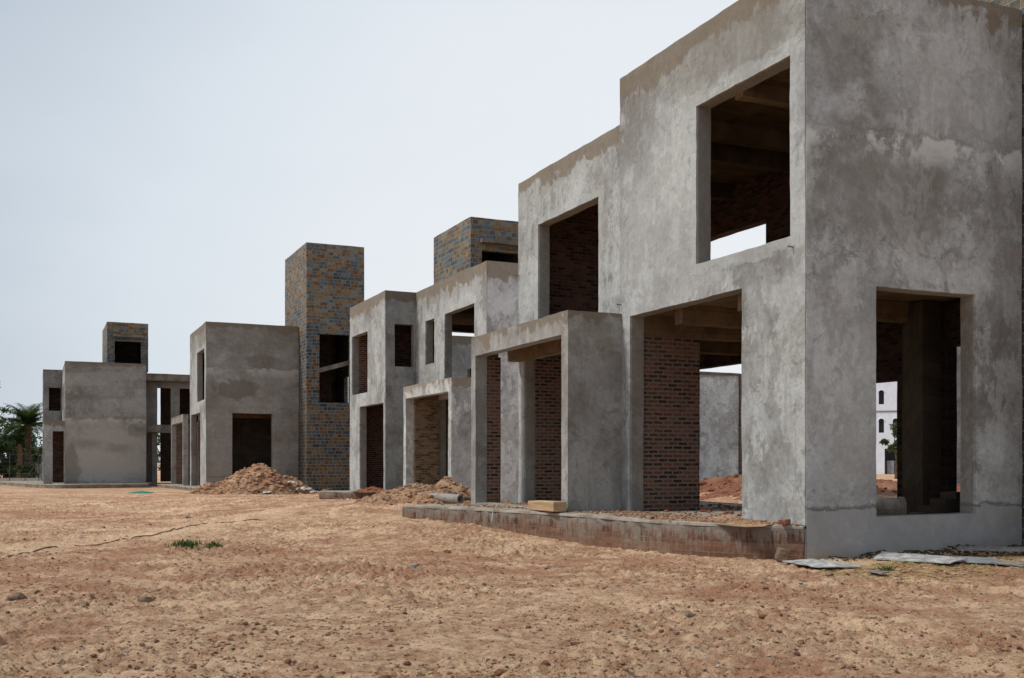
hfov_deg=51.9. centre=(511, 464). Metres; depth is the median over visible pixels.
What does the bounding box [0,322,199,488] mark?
unfinished house
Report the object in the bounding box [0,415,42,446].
broadleaf tree
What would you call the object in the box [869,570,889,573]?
stone slab
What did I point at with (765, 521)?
plinth crumbs
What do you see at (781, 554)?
loose brick
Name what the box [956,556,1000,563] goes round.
stone slab
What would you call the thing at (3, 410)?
broadleaf tree
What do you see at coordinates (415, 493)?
sand heap
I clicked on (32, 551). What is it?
rope
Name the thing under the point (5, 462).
shrub
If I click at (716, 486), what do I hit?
soil heap
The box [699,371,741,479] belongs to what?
plastered wall
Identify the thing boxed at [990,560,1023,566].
stone slab
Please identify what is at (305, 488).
plastic sack
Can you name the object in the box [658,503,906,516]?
floor rubble
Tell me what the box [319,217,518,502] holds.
unfinished house
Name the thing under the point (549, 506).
timber block
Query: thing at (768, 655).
pale chips
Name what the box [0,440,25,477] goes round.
shrub
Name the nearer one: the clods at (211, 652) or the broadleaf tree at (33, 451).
the clods at (211, 652)
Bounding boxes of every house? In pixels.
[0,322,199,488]
[157,242,363,490]
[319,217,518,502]
[402,0,1023,559]
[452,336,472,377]
[876,382,896,473]
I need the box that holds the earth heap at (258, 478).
[183,463,318,494]
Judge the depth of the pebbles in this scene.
9.65 m
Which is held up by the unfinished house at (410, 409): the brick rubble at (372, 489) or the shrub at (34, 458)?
the brick rubble at (372, 489)
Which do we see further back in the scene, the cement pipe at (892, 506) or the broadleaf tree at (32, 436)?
the broadleaf tree at (32, 436)
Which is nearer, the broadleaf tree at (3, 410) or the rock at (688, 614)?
the rock at (688, 614)
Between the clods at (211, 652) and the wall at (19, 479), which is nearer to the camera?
the clods at (211, 652)
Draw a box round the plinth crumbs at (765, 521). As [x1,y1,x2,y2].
[463,502,793,524]
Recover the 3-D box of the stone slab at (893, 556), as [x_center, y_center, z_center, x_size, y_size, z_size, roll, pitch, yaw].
[6.267,1.431,16.261,1.305,0.098,0.622,0,0,41]
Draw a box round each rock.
[6,592,26,600]
[137,596,152,601]
[681,611,695,617]
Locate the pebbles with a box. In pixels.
[2,498,1022,677]
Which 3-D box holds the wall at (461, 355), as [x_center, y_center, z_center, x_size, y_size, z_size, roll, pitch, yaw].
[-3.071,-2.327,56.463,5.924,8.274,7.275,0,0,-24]
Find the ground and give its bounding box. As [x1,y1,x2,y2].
[0,465,1023,677]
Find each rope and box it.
[3,546,56,557]
[74,519,258,545]
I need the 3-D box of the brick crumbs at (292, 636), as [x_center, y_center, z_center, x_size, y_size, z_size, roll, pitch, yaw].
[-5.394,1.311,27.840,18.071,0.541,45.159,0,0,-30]
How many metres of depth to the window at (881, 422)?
105.75 m
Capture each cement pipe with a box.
[428,493,463,503]
[876,497,906,514]
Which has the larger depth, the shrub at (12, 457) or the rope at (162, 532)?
the shrub at (12, 457)
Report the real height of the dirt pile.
0.127 m
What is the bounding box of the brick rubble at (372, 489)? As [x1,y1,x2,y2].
[353,486,386,491]
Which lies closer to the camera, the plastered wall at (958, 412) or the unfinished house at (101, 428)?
the plastered wall at (958, 412)
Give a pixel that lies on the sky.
(163, 163)
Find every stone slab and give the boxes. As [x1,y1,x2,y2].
[782,558,860,567]
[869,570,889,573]
[873,551,967,563]
[956,556,1000,563]
[957,546,1023,551]
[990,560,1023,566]
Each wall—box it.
[0,478,40,480]
[33,447,42,480]
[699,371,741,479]
[957,347,960,484]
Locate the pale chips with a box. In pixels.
[3,502,1002,677]
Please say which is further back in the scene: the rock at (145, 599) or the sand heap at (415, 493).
the sand heap at (415, 493)
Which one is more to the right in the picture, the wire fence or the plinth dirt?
the plinth dirt
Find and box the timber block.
[528,500,566,511]
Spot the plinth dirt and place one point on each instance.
(629, 513)
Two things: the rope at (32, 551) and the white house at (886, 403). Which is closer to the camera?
the rope at (32, 551)
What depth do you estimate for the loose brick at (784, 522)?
16.46 m
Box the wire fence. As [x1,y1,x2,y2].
[0,453,38,480]
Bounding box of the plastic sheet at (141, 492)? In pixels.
[130,491,153,492]
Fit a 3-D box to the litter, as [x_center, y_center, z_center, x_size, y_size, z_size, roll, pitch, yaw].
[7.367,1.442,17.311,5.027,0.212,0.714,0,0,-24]
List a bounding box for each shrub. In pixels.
[0,439,6,477]
[0,440,17,477]
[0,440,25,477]
[6,463,34,477]
[14,447,42,477]
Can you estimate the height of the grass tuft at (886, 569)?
0.091 m
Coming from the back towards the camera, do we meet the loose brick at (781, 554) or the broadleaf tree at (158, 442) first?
the broadleaf tree at (158, 442)
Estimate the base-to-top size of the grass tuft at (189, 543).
0.230 m
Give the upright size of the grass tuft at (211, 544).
0.218 m
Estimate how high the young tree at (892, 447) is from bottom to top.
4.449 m
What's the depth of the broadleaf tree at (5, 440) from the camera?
95.78 m
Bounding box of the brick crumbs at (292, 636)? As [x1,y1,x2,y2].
[2,502,1018,677]
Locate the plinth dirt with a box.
[441,502,800,525]
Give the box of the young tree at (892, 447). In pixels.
[879,422,896,478]
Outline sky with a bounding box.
[0,0,765,464]
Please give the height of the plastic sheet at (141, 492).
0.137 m
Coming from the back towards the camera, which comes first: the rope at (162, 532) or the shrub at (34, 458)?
the shrub at (34, 458)
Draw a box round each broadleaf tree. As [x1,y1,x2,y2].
[0,387,10,415]
[0,413,17,452]
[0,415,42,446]
[0,425,37,477]
[157,433,159,470]
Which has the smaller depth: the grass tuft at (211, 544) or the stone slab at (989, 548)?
the stone slab at (989, 548)
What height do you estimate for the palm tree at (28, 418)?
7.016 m
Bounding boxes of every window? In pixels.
[879,390,883,403]
[879,419,883,432]
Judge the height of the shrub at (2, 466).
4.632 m
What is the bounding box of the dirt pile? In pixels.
[697,515,770,526]
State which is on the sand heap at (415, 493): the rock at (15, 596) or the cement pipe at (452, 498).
the cement pipe at (452, 498)
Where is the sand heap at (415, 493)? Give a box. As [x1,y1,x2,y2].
[352,476,512,504]
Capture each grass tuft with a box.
[165,539,207,550]
[203,540,222,548]
[878,565,894,570]
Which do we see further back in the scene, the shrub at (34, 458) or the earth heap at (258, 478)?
the shrub at (34, 458)
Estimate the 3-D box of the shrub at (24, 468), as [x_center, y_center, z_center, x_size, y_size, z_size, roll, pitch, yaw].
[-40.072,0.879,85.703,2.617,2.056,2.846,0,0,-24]
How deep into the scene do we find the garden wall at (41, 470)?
99.54 m
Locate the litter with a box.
[829,544,1023,561]
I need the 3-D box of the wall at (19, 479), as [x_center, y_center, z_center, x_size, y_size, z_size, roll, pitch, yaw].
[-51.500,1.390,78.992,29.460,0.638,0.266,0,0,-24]
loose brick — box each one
[774,547,789,562]
[778,519,790,524]
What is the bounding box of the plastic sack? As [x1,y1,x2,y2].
[296,487,311,489]
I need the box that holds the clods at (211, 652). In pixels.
[0,495,1023,677]
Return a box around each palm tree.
[0,402,42,475]
[0,433,36,477]
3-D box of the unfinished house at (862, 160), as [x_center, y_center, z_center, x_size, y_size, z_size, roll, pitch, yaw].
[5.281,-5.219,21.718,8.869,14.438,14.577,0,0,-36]
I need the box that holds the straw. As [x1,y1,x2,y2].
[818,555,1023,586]
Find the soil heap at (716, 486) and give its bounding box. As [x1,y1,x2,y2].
[699,474,959,500]
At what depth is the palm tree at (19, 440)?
88.24 m
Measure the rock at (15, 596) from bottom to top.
0.103 m
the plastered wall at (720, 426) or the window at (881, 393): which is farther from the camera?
the window at (881, 393)

